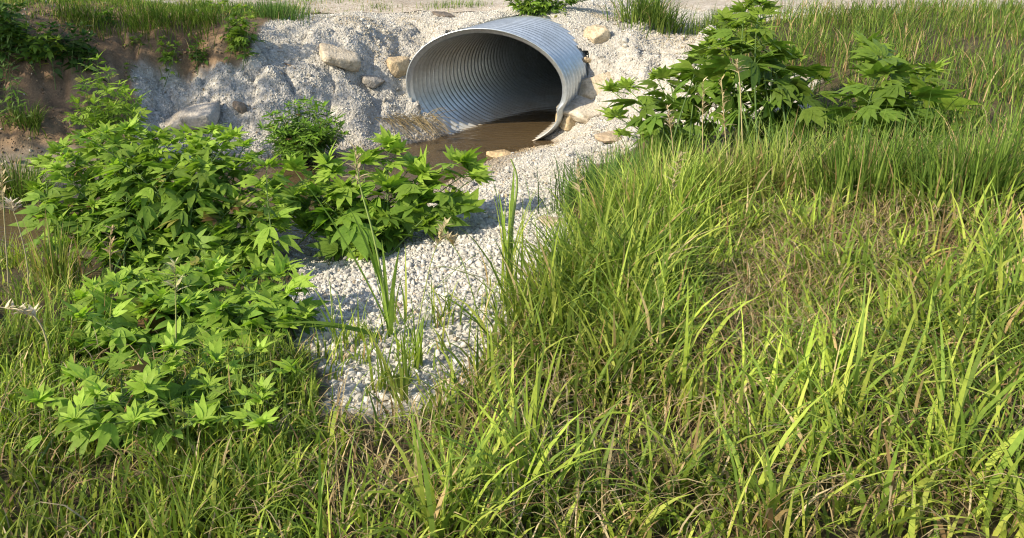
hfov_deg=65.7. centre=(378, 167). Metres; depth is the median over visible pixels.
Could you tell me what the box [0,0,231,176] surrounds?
dirt clods
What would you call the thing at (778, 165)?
grass clump
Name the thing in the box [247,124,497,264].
ragweed
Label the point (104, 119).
pinnate weed
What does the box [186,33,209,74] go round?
weed
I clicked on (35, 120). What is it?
grass clump
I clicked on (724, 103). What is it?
grass stalk
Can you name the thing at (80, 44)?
weed
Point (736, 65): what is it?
grass stalk
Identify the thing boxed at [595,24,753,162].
ragweed
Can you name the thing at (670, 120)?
grass stalk
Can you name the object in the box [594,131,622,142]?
rock
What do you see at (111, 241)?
grass stalk
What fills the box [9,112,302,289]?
leafy weed
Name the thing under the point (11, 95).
weed
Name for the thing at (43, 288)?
bank grass
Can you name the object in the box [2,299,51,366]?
grass stalk
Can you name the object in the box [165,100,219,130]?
rock
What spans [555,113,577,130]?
rock
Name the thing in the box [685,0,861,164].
ragweed
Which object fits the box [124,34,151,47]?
weed
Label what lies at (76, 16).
grass clump
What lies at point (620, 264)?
grass
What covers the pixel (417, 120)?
straw debris
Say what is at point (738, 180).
grass clump
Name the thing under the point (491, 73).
culvert pipe
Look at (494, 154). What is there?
rock
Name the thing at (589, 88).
rock
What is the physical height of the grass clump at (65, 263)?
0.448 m
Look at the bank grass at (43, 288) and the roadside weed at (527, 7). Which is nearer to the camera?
the bank grass at (43, 288)
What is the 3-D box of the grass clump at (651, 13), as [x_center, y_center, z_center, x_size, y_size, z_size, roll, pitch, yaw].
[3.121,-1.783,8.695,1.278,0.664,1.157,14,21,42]
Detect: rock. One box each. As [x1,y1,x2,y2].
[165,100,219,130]
[232,100,246,113]
[319,43,360,71]
[361,75,384,87]
[386,56,409,77]
[432,11,454,17]
[486,149,510,157]
[538,216,566,227]
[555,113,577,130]
[556,95,600,123]
[578,72,611,99]
[582,57,590,62]
[583,24,610,43]
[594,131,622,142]
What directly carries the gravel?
on the ground at (56, 128)
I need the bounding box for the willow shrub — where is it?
[257,96,350,165]
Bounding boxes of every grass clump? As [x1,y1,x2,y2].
[0,95,48,139]
[0,149,63,219]
[0,210,102,285]
[31,0,139,42]
[98,0,204,76]
[159,0,237,63]
[206,0,328,25]
[401,0,503,11]
[509,134,681,219]
[534,131,779,218]
[597,118,733,182]
[598,0,726,38]
[634,131,803,206]
[673,2,762,38]
[678,118,880,207]
[751,105,998,219]
[861,106,1023,224]
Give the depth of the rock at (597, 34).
8.40 m
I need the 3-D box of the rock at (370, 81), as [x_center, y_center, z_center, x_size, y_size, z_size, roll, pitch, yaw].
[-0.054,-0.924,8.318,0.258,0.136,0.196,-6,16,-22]
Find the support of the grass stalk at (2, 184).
on the ground at (56, 128)
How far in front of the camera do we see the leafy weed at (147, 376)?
2.39 m
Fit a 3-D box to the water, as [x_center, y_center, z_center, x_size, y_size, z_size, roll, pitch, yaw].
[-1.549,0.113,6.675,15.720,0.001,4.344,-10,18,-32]
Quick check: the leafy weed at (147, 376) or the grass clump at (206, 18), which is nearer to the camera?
the leafy weed at (147, 376)
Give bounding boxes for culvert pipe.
[406,14,588,147]
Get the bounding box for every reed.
[479,159,525,285]
[548,211,591,276]
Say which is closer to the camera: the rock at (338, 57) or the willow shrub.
the willow shrub
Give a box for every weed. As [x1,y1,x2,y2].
[0,0,44,81]
[0,61,35,125]
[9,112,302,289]
[12,20,66,68]
[17,334,308,485]
[37,21,107,89]
[41,245,328,396]
[62,53,152,158]
[64,21,105,63]
[94,7,114,25]
[123,62,138,80]
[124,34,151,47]
[155,35,181,88]
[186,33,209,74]
[206,0,227,13]
[219,3,268,69]
[505,0,586,16]
[554,5,566,17]
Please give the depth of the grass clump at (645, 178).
4.02 m
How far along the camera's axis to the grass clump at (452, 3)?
10.21 m
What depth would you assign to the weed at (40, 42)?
7.37 m
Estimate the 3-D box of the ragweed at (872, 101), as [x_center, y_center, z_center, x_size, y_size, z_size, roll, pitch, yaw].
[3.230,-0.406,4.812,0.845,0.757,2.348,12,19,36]
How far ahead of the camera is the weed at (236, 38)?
7.93 m
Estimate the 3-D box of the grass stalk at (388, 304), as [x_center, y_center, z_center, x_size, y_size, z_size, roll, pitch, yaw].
[0.010,0.328,3.077,0.783,0.830,0.364,0,15,0]
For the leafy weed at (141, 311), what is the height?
0.398 m
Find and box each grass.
[0,0,1023,537]
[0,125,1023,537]
[0,228,291,366]
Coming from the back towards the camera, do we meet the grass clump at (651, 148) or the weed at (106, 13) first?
the weed at (106, 13)
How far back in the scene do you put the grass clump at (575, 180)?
4.81 m
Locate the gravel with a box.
[131,0,850,407]
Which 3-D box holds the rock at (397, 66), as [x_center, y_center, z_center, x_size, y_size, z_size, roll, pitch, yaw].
[0.207,-1.085,8.502,0.253,0.258,0.215,-9,18,-31]
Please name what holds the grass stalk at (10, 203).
on the ground at (56, 128)
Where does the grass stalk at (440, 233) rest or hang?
on the ground at (56, 128)
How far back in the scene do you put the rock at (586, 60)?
8.32 m
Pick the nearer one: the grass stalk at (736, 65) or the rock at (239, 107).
the grass stalk at (736, 65)
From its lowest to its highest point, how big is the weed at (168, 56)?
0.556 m
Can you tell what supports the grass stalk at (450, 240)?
on the ground at (56, 128)
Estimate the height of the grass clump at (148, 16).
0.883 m
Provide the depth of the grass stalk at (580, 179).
3.76 m
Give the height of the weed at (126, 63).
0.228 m
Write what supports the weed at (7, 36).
on the ground at (56, 128)
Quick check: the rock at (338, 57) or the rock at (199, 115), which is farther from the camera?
the rock at (338, 57)
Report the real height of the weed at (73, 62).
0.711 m
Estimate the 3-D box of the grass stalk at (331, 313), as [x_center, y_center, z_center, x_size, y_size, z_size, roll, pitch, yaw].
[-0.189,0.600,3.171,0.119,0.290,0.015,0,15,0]
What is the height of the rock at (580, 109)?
0.253 m
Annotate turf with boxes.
[0,0,398,20]
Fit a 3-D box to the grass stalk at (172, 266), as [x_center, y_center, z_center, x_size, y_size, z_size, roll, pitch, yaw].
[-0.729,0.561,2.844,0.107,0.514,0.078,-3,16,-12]
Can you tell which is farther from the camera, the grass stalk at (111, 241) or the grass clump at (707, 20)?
the grass clump at (707, 20)
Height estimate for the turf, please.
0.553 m
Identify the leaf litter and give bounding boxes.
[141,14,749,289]
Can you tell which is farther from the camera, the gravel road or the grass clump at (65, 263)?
the gravel road
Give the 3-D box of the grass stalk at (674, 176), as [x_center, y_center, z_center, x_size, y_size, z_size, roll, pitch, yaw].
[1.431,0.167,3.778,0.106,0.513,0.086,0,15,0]
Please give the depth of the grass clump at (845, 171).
3.71 m
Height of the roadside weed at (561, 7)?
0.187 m
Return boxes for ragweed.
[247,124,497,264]
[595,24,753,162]
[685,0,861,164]
[815,27,981,151]
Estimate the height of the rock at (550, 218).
0.052 m
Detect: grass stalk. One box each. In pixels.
[0,163,14,307]
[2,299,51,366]
[4,197,29,300]
[102,225,123,270]
[161,256,190,354]
[279,141,477,339]
[317,284,345,340]
[389,217,452,342]
[441,232,491,325]
[571,158,584,212]
[665,151,684,222]
[666,103,675,155]
[695,76,709,156]
[716,74,736,159]
[730,58,748,143]
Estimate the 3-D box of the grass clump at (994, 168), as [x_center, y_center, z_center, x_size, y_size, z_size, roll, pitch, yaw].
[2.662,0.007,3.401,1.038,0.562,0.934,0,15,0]
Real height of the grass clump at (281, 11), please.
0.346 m
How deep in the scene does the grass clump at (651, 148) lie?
5.05 m
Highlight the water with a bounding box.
[275,108,556,173]
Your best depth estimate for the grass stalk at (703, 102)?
4.67 m
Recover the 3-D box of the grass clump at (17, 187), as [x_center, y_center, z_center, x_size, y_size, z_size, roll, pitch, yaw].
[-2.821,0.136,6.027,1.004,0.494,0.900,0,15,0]
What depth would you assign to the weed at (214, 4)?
8.90 m
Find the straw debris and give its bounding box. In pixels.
[374,107,454,139]
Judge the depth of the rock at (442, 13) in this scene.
9.64 m
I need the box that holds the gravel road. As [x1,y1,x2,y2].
[152,0,1023,13]
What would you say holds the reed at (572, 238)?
on the ground at (56, 128)
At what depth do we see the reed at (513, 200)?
3.54 m
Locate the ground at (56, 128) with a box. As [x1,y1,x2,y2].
[0,0,1023,537]

